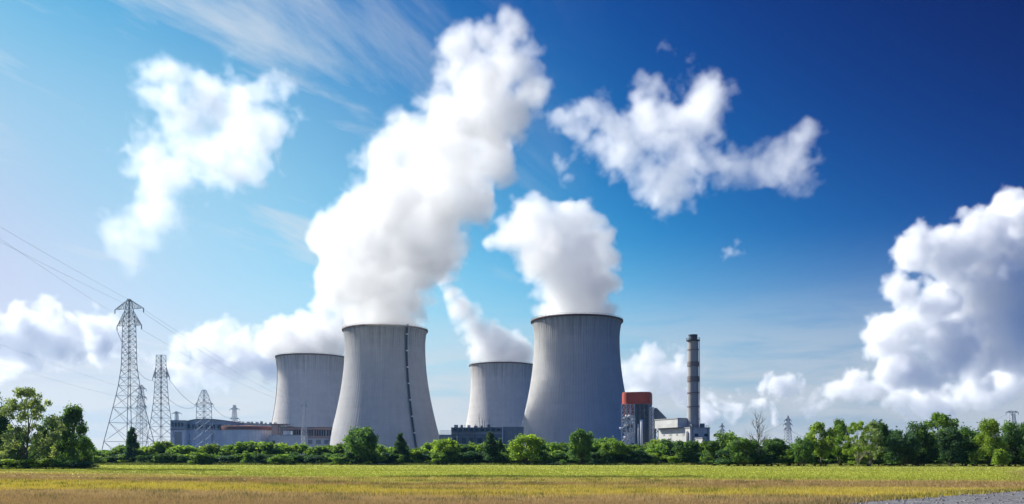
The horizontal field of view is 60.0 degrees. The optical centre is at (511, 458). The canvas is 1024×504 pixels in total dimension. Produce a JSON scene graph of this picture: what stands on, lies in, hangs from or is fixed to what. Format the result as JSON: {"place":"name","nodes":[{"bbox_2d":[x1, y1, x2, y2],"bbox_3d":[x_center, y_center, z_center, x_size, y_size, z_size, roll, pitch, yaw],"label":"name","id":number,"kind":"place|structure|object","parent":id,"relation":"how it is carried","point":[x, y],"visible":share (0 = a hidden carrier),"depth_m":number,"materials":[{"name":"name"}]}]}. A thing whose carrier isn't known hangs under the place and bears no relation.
{"place":"outdoors","nodes":[
{"label":"outdoors","id":0,"kind":"place"},
{"bbox_2d":[269,424,289,444],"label":"link block","id":1,"kind":"structure","parent":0,"point":[275,437],"depth_m":787.40,"materials":[{"name":"grey concrete"}]},
{"bbox_2d":[282,431,305,454],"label":"white shed","id":2,"kind":"structure","parent":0,"point":[289,438],"depth_m":770.00,"materials":[{"name":"grey concrete"}]},
{"bbox_2d":[281,427,331,449],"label":"gallery block","id":3,"kind":"structure","parent":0,"point":[318,436],"depth_m":815.00,"materials":[{"name":"grey concrete"}]},
{"bbox_2d":[272,352,343,426],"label":"cooling tower","id":4,"kind":"structure","parent":0,"point":[313,381],"depth_m":1013.88,"materials":[{"name":"concrete"}]},
{"bbox_2d":[328,322,438,448],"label":"cooling tower","id":5,"kind":"structure","parent":0,"point":[384,394],"depth_m":792.30,"materials":[{"name":"concrete"}]},
{"bbox_2d":[439,422,523,444],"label":"control block","id":6,"kind":"structure","parent":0,"point":[467,434],"depth_m":699.50,"materials":[{"name":"grey concrete"}]},
{"bbox_2d":[466,361,532,426],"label":"cooling tower","id":7,"kind":"structure","parent":0,"point":[499,392],"depth_m":1099.07,"materials":[{"name":"concrete"}]},
{"bbox_2d":[0,0,1023,453],"label":"sky","id":8,"kind":"structure","parent":0,"point":[828,195],"materials":[{"name":"blue"}]},
{"bbox_2d":[0,462,1023,503],"bbox_3d":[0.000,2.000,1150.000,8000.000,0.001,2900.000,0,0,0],"label":"field","id":9,"kind":"structure","parent":0,"point":[460,466],"depth_m":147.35,"materials":[{"name":"green plant"}]},
{"bbox_2d":[0,392,25,458],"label":"tree","id":10,"kind":"object","parent":9,"relation":"on","point":[4,422],"visible":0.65,"depth_m":183.01,"materials":[{"name":"green plant"}]},
{"bbox_2d":[0,459,27,468],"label":"bush","id":11,"kind":"object","parent":9,"relation":"on","point":[11,463],"visible":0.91,"depth_m":168.87,"materials":[{"name":"green plant"}]},
{"bbox_2d":[0,429,29,459],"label":"tree","id":12,"kind":"object","parent":9,"relation":"on","point":[18,457],"visible":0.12,"depth_m":204.28,"materials":[{"name":"green plant"}]},
{"bbox_2d":[0,386,68,459],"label":"tree","id":13,"kind":"object","parent":9,"relation":"on","point":[35,406],"visible":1,"depth_m":175.50,"materials":[{"name":"green plant"}]},
{"bbox_2d":[22,458,59,468],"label":"bush","id":14,"kind":"object","parent":9,"relation":"on","point":[43,462],"visible":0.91,"depth_m":168.98,"materials":[{"name":"green plant"}]},
{"bbox_2d":[28,415,69,459],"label":"tree","id":15,"kind":"object","parent":9,"relation":"on","point":[50,426],"visible":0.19,"depth_m":192.21,"materials":[{"name":"green plant"}]},
{"bbox_2d":[48,459,74,468],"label":"bush","id":16,"kind":"object","parent":9,"relation":"on","point":[61,463],"visible":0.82,"depth_m":169.55,"materials":[{"name":"green plant"}]},
{"bbox_2d":[52,403,94,463],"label":"tree","id":17,"kind":"object","parent":9,"relation":"on","point":[73,416],"visible":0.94,"depth_m":181.90,"materials":[{"name":"green plant"}]},
{"bbox_2d":[63,461,99,468],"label":"bush","id":18,"kind":"object","parent":9,"relation":"on","point":[81,464],"visible":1,"depth_m":169.18,"materials":[{"name":"green plant"}]},
{"bbox_2d":[103,444,124,456],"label":"bush","id":19,"kind":"object","parent":9,"relation":"on","point":[117,449],"visible":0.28,"depth_m":295.88,"materials":[{"name":"green plant"}]},
{"bbox_2d":[102,299,153,448],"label":"lattice pylon","id":20,"kind":"object","parent":9,"relation":"on","point":[129,301],"visible":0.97,"depth_m":319.59,"materials":[{"name":"metal"}]},
{"bbox_2d":[121,426,139,460],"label":"conifer","id":21,"kind":"object","parent":9,"relation":"on","point":[131,444],"visible":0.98,"depth_m":283.51,"materials":[{"name":"green plant"}]},
{"bbox_2d":[135,385,148,445],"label":"lattice pylon","id":22,"kind":"object","parent":9,"relation":"on","point":[140,405],"visible":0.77,"depth_m":639.64,"materials":[{"name":"metal"}]},
{"bbox_2d":[135,453,163,463],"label":"bush","id":23,"kind":"object","parent":9,"relation":"on","point":[146,458],"visible":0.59,"depth_m":277.99,"materials":[{"name":"green plant"}]},
{"bbox_2d":[135,446,169,455],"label":"bush","id":24,"kind":"object","parent":9,"relation":"on","point":[143,450],"visible":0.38,"depth_m":304.16,"materials":[{"name":"green plant"}]},
{"bbox_2d":[145,355,175,446],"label":"lattice pylon","id":25,"kind":"object","parent":9,"relation":"on","point":[160,386],"visible":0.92,"depth_m":469.40,"materials":[{"name":"metal"}]},
{"bbox_2d":[149,440,176,453],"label":"bush","id":26,"kind":"object","parent":9,"relation":"on","point":[162,445],"visible":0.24,"depth_m":305.79,"materials":[{"name":"green plant"}]},
{"bbox_2d":[150,453,177,462],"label":"bush","id":27,"kind":"object","parent":9,"relation":"on","point":[162,458],"visible":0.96,"depth_m":275.28,"materials":[{"name":"green plant"}]},
{"bbox_2d":[168,453,188,463],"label":"bush","id":28,"kind":"object","parent":9,"relation":"on","point":[180,458],"visible":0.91,"depth_m":278.31,"materials":[{"name":"green plant"}]},
{"bbox_2d":[170,420,187,445],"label":"switch house","id":29,"kind":"structure","parent":9,"relation":"on","point":[180,430],"depth_m":791.85,"materials":[{"name":"blue stone"}]},
{"bbox_2d":[165,445,201,463],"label":"bush","id":30,"kind":"object","parent":9,"relation":"on","point":[183,449],"visible":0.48,"depth_m":294.00,"materials":[{"name":"green plant"}]},
{"bbox_2d":[187,452,210,464],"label":"bush","id":31,"kind":"object","parent":9,"relation":"on","point":[197,457],"visible":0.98,"depth_m":272.69,"materials":[{"name":"green plant"}]},
{"bbox_2d":[192,390,215,446],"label":"lattice pylon","id":32,"kind":"object","parent":9,"relation":"on","point":[203,405],"visible":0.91,"depth_m":639.57,"materials":[{"name":"metal"}]},
{"bbox_2d":[197,443,220,453],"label":"bush","id":33,"kind":"object","parent":9,"relation":"on","point":[209,449],"visible":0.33,"depth_m":305.57,"materials":[{"name":"green plant"}]},
{"bbox_2d":[214,444,229,455],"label":"bush","id":34,"kind":"object","parent":9,"relation":"on","point":[221,451],"visible":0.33,"depth_m":304.30,"materials":[{"name":"green plant"}]},
{"bbox_2d":[187,419,258,447],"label":"arched hall","id":35,"kind":"structure","parent":9,"relation":"on","point":[191,425],"depth_m":799.70,"materials":[{"name":"grey stone"}]},
{"bbox_2d":[212,455,237,463],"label":"bush","id":36,"kind":"object","parent":9,"relation":"on","point":[222,459],"visible":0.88,"depth_m":276.61,"materials":[{"name":"green plant"}]},
{"bbox_2d":[225,442,250,458],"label":"bush","id":37,"kind":"object","parent":9,"relation":"on","point":[231,449],"visible":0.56,"depth_m":298.92,"materials":[{"name":"green plant"}]},
{"bbox_2d":[227,440,261,454],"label":"bush","id":38,"kind":"object","parent":9,"relation":"on","point":[252,446],"visible":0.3,"depth_m":299.73,"materials":[{"name":"green plant"}]},
{"bbox_2d":[220,425,271,446],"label":"round store","id":39,"kind":"structure","parent":9,"relation":"on","point":[230,436],"depth_m":787.38,"materials":[{"name":"metal"}]},
{"bbox_2d":[240,451,259,462],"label":"bush","id":40,"kind":"object","parent":9,"relation":"on","point":[246,456],"visible":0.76,"depth_m":276.72,"materials":[{"name":"green plant"}]},
{"bbox_2d":[248,454,269,463],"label":"bush","id":41,"kind":"object","parent":9,"relation":"on","point":[259,458],"visible":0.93,"depth_m":274.94,"materials":[{"name":"green plant"}]},
{"bbox_2d":[254,440,290,461],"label":"bush","id":42,"kind":"object","parent":9,"relation":"on","point":[267,448],"visible":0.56,"depth_m":291.96,"materials":[{"name":"green plant"}]},
{"bbox_2d":[266,454,293,464],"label":"bush","id":43,"kind":"object","parent":9,"relation":"on","point":[279,458],"visible":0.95,"depth_m":272.63,"materials":[{"name":"green plant"}]},
{"bbox_2d":[276,443,301,453],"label":"bush","id":44,"kind":"object","parent":9,"relation":"on","point":[292,448],"visible":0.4,"depth_m":303.12,"materials":[{"name":"green plant"}]},
{"bbox_2d":[300,401,307,444],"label":"lattice pylon","id":45,"kind":"object","parent":9,"relation":"on","point":[303,418],"visible":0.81,"depth_m":559.17,"materials":[{"name":"grey metal"}]},
{"bbox_2d":[301,454,328,463],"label":"bush","id":46,"kind":"object","parent":9,"relation":"on","point":[314,458],"visible":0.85,"depth_m":275.94,"materials":[{"name":"green plant"}]},
{"bbox_2d":[303,445,330,459],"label":"bush","id":47,"kind":"object","parent":9,"relation":"on","point":[320,450],"visible":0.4,"depth_m":293.45,"materials":[{"name":"green plant"}]},
{"bbox_2d":[328,442,349,461],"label":"bush","id":48,"kind":"object","parent":9,"relation":"on","point":[339,449],"visible":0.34,"depth_m":292.01,"materials":[{"name":"green plant"}]},
{"bbox_2d":[327,455,354,464],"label":"bush","id":49,"kind":"object","parent":9,"relation":"on","point":[340,460],"visible":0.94,"depth_m":272.39,"materials":[{"name":"green plant"}]},
{"bbox_2d":[342,425,379,463],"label":"tree","id":50,"kind":"object","parent":9,"relation":"on","point":[365,438],"visible":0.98,"depth_m":272.92,"materials":[{"name":"green plant"}]},
{"bbox_2d":[361,452,386,463],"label":"bush","id":51,"kind":"object","parent":9,"relation":"on","point":[378,455],"visible":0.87,"depth_m":275.49,"materials":[{"name":"green plant"}]},
{"bbox_2d":[375,451,398,463],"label":"bush","id":52,"kind":"object","parent":9,"relation":"on","point":[388,455],"visible":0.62,"depth_m":277.43,"materials":[{"name":"green plant"}]},
{"bbox_2d":[390,433,409,460],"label":"conifer","id":53,"kind":"object","parent":9,"relation":"on","point":[400,445],"visible":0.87,"depth_m":277.61,"materials":[{"name":"green plant"}]},
{"bbox_2d":[393,453,414,463],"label":"bush","id":54,"kind":"object","parent":9,"relation":"on","point":[404,458],"visible":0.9,"depth_m":275.85,"materials":[{"name":"green plant"}]},
{"bbox_2d":[409,450,422,462],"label":"bush","id":55,"kind":"object","parent":9,"relation":"on","point":[414,453],"visible":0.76,"depth_m":279.62,"materials":[{"name":"green plant"}]},
{"bbox_2d":[428,452,448,464],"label":"bush","id":56,"kind":"object","parent":9,"relation":"on","point":[437,457],"visible":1,"depth_m":273.13,"materials":[{"name":"green plant"}]},
{"bbox_2d":[431,437,461,463],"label":"tree","id":57,"kind":"object","parent":9,"relation":"on","point":[442,445],"visible":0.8,"depth_m":276.88,"materials":[{"name":"green plant"}]},
{"bbox_2d":[458,444,481,459],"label":"bush","id":58,"kind":"object","parent":9,"relation":"on","point":[464,448],"visible":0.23,"depth_m":301.21,"materials":[{"name":"green plant"}]},
{"bbox_2d":[458,451,488,463],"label":"bush","id":59,"kind":"object","parent":9,"relation":"on","point":[470,456],"visible":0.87,"depth_m":280.18,"materials":[{"name":"green plant"}]},
{"bbox_2d":[482,431,499,462],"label":"conifer","id":60,"kind":"object","parent":9,"relation":"on","point":[490,449],"visible":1,"depth_m":277.06,"materials":[{"name":"green plant"}]},
{"bbox_2d":[507,433,545,463],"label":"tree","id":61,"kind":"object","parent":9,"relation":"on","point":[532,442],"visible":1,"depth_m":270.12,"materials":[{"name":"green plant"}]},
{"bbox_2d":[533,450,553,463],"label":"bush","id":62,"kind":"object","parent":9,"relation":"on","point":[546,457],"visible":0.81,"depth_m":274.86,"materials":[{"name":"green plant"}]},
{"bbox_2d":[552,451,579,462],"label":"bush","id":63,"kind":"object","parent":9,"relation":"on","point":[564,457],"visible":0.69,"depth_m":278.15,"materials":[{"name":"green plant"}]},
{"bbox_2d":[567,428,594,463],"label":"tree","id":64,"kind":"object","parent":9,"relation":"on","point":[581,444],"visible":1,"depth_m":270.32,"materials":[{"name":"green plant"}]},
{"bbox_2d":[589,437,613,460],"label":"bush","id":65,"kind":"object","parent":9,"relation":"on","point":[597,446],"visible":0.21,"depth_m":301.10,"materials":[{"name":"green plant"}]},
{"bbox_2d":[597,450,617,463],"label":"bush","id":66,"kind":"object","parent":9,"relation":"on","point":[604,455],"visible":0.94,"depth_m":274.39,"materials":[{"name":"green plant"}]},
{"bbox_2d":[598,436,630,460],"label":"tree","id":67,"kind":"object","parent":9,"relation":"on","point":[614,447],"visible":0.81,"depth_m":275.80,"materials":[{"name":"green plant"}]},
{"bbox_2d":[619,392,654,447],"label":"boiler house","id":68,"kind":"structure","parent":9,"relation":"on","point":[638,408],"depth_m":518.70,"materials":[{"name":"metal"}]},
{"bbox_2d":[625,449,654,462],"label":"bush","id":69,"kind":"object","parent":9,"relation":"on","point":[645,457],"visible":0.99,"depth_m":274.86,"materials":[{"name":"green plant"}]},
{"bbox_2d":[644,443,670,462],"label":"tree","id":70,"kind":"object","parent":9,"relation":"on","point":[661,449],"visible":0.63,"depth_m":282.73,"materials":[{"name":"green plant"}]},
{"bbox_2d":[651,408,666,439],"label":"conveyor","id":71,"kind":"object","parent":9,"relation":"on","point":[657,414],"visible":0.12,"depth_m":522.05,"materials":[{"name":"metal"}]},
{"bbox_2d":[645,438,676,463],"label":"bush","id":72,"kind":"object","parent":9,"relation":"on","point":[668,443],"visible":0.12,"depth_m":309.60,"materials":[{"name":"green plant"}]},
{"bbox_2d":[659,455,683,463],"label":"bush","id":73,"kind":"object","parent":9,"relation":"on","point":[673,459],"visible":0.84,"depth_m":276.95,"materials":[{"name":"green plant"}]},
{"bbox_2d":[654,418,716,442],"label":"filter house","id":74,"kind":"structure","parent":9,"relation":"on","point":[675,429],"depth_m":487.42,"materials":[{"name":"concrete"}]},
{"bbox_2d":[670,440,701,462],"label":"tree","id":75,"kind":"object","parent":9,"relation":"on","point":[683,450],"visible":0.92,"depth_m":275.48,"materials":[{"name":"green plant"}]},
{"bbox_2d":[686,334,699,426],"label":"chimney","id":76,"kind":"object","parent":9,"relation":"on","point":[693,389],"visible":0.88,"depth_m":486.44,"materials":[{"name":"concrete"}]},
{"bbox_2d":[700,437,730,465],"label":"bush","id":77,"kind":"object","parent":9,"relation":"on","point":[711,447],"visible":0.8,"depth_m":243.14,"materials":[{"name":"green plant"}]},
{"bbox_2d":[713,449,740,465],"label":"bush","id":78,"kind":"object","parent":9,"relation":"on","point":[724,452],"visible":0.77,"depth_m":232.00,"materials":[{"name":"green plant"}]},
{"bbox_2d":[713,430,742,464],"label":"tree","id":79,"kind":"object","parent":9,"relation":"on","point":[732,435],"visible":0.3,"depth_m":245.19,"materials":[{"name":"green plant"}]},
{"bbox_2d":[728,437,760,465],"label":"tree","id":80,"kind":"object","parent":9,"relation":"on","point":[746,444],"visible":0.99,"depth_m":226.20,"materials":[{"name":"green plant"}]},
{"bbox_2d":[735,451,772,465],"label":"bush","id":81,"kind":"object","parent":9,"relation":"on","point":[761,458],"visible":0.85,"depth_m":226.91,"materials":[{"name":"green plant"}]},
{"bbox_2d":[744,410,771,465],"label":"bare tree","id":82,"kind":"object","parent":9,"relation":"on","point":[759,436],"visible":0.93,"depth_m":232.63,"materials":[{"name":"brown plant"}]},
{"bbox_2d":[756,437,788,465],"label":"tree","id":83,"kind":"object","parent":9,"relation":"on","point":[776,444],"visible":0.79,"depth_m":233.08,"materials":[{"name":"green plant"}]},
{"bbox_2d":[783,415,791,446],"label":"lattice pylon","id":84,"kind":"object","parent":9,"relation":"on","point":[788,420],"visible":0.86,"depth_m":759.29,"materials":[{"name":"metal"}]},
{"bbox_2d":[775,446,816,465],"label":"bush","id":85,"kind":"object","parent":9,"relation":"on","point":[788,456],"visible":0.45,"depth_m":230.98,"materials":[{"name":"green plant"}]},
{"bbox_2d":[792,435,815,465],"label":"tree","id":86,"kind":"object","parent":9,"relation":"on","point":[806,446],"visible":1,"depth_m":224.54,"materials":[{"name":"green plant"}]},
{"bbox_2d":[804,421,839,465],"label":"tree","id":87,"kind":"object","parent":9,"relation":"on","point":[825,440],"visible":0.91,"depth_m":231.65,"materials":[{"name":"green plant"}]},
{"bbox_2d":[812,453,838,465],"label":"bush","id":88,"kind":"object","parent":9,"relation":"on","point":[829,459],"visible":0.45,"depth_m":243.03,"materials":[{"name":"green plant"}]},
{"bbox_2d":[827,418,851,465],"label":"tree","id":89,"kind":"object","parent":9,"relation":"on","point":[840,426],"visible":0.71,"depth_m":239.25,"materials":[{"name":"green plant"}]},
{"bbox_2d":[831,448,854,465],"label":"bush","id":90,"kind":"object","parent":9,"relation":"on","point":[844,458],"visible":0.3,"depth_m":243.48,"materials":[{"name":"green plant"}]},
{"bbox_2d":[842,420,876,465],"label":"tree","id":91,"kind":"object","parent":9,"relation":"on","point":[855,428],"visible":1,"depth_m":222.07,"materials":[{"name":"green plant"}]},
{"bbox_2d":[844,451,885,465],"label":"bush","id":92,"kind":"object","parent":9,"relation":"on","point":[852,456],"visible":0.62,"depth_m":233.92,"materials":[{"name":"green plant"}]},
{"bbox_2d":[855,421,887,465],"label":"tree","id":93,"kind":"object","parent":9,"relation":"on","point":[876,434],"visible":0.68,"depth_m":229.22,"materials":[{"name":"green plant"}]},
{"bbox_2d":[869,419,890,465],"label":"tree","id":94,"kind":"object","parent":9,"relation":"on","point":[884,431],"visible":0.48,"depth_m":236.68,"materials":[{"name":"green plant"}]},
{"bbox_2d":[873,429,903,465],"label":"tree","id":95,"kind":"object","parent":9,"relation":"on","point":[890,436],"visible":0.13,"depth_m":245.34,"materials":[{"name":"green plant"}]},
{"bbox_2d":[883,451,908,465],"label":"bush","id":96,"kind":"object","parent":9,"relation":"on","point":[887,455],"visible":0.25,"depth_m":240.60,"materials":[{"name":"green plant"}]},
{"bbox_2d":[886,426,920,465],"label":"tree","id":97,"kind":"object","parent":9,"relation":"on","point":[901,449],"visible":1,"depth_m":226.48,"materials":[{"name":"green plant"}]},
{"bbox_2d":[905,421,939,465],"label":"tree","id":98,"kind":"object","parent":9,"relation":"on","point":[925,438],"visible":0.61,"depth_m":233.17,"materials":[{"name":"green plant"}]},
{"bbox_2d":[922,412,960,465],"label":"tree","id":99,"kind":"object","parent":9,"relation":"on","point":[938,420],"visible":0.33,"depth_m":241.35,"materials":[{"name":"green plant"}]},
{"bbox_2d":[935,426,964,465],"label":"tree","id":100,"kind":"object","parent":9,"relation":"on","point":[949,448],"visible":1,"depth_m":224.25,"materials":[{"name":"green plant"}]},
{"bbox_2d":[951,422,983,465],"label":"tree","id":101,"kind":"object","parent":9,"relation":"on","point":[969,435],"visible":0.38,"depth_m":230.64,"materials":[{"name":"green plant"}]},
{"bbox_2d":[958,449,992,465],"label":"bush","id":102,"kind":"object","parent":9,"relation":"on","point":[969,461],"visible":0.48,"depth_m":227.18,"materials":[{"name":"green plant"}]},
{"bbox_2d":[967,415,1013,465],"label":"tree","id":103,"kind":"object","parent":9,"relation":"on","point":[988,429],"visible":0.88,"depth_m":221.77,"materials":[{"name":"green plant"}]},
{"bbox_2d":[991,448,1011,466],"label":"bush","id":104,"kind":"object","parent":9,"relation":"on","point":[1000,454],"visible":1,"depth_m":208.88,"materials":[{"name":"green plant"}]},
{"bbox_2d":[993,420,1023,465],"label":"tree","id":105,"kind":"object","parent":9,"relation":"on","point":[1011,432],"visible":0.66,"depth_m":228.59,"materials":[{"name":"green plant"}]},
{"bbox_2d":[1009,438,1023,463],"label":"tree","id":106,"kind":"object","parent":9,"relation":"on","point":[1018,457],"visible":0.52,"depth_m":228.71,"materials":[{"name":"green plant"}]},
{"bbox_2d":[521,312,632,445],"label":"cooling tower","id":107,"kind":"structure","parent":0,"point":[576,380],"depth_m":734.03,"materials":[{"name":"concrete"}]},
{"bbox_2d":[841,491,1023,503],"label":"gravel track","id":108,"kind":"structure","parent":0,"point":[997,497],"depth_m":42.11,"materials":[{"name":"grey gravel"}]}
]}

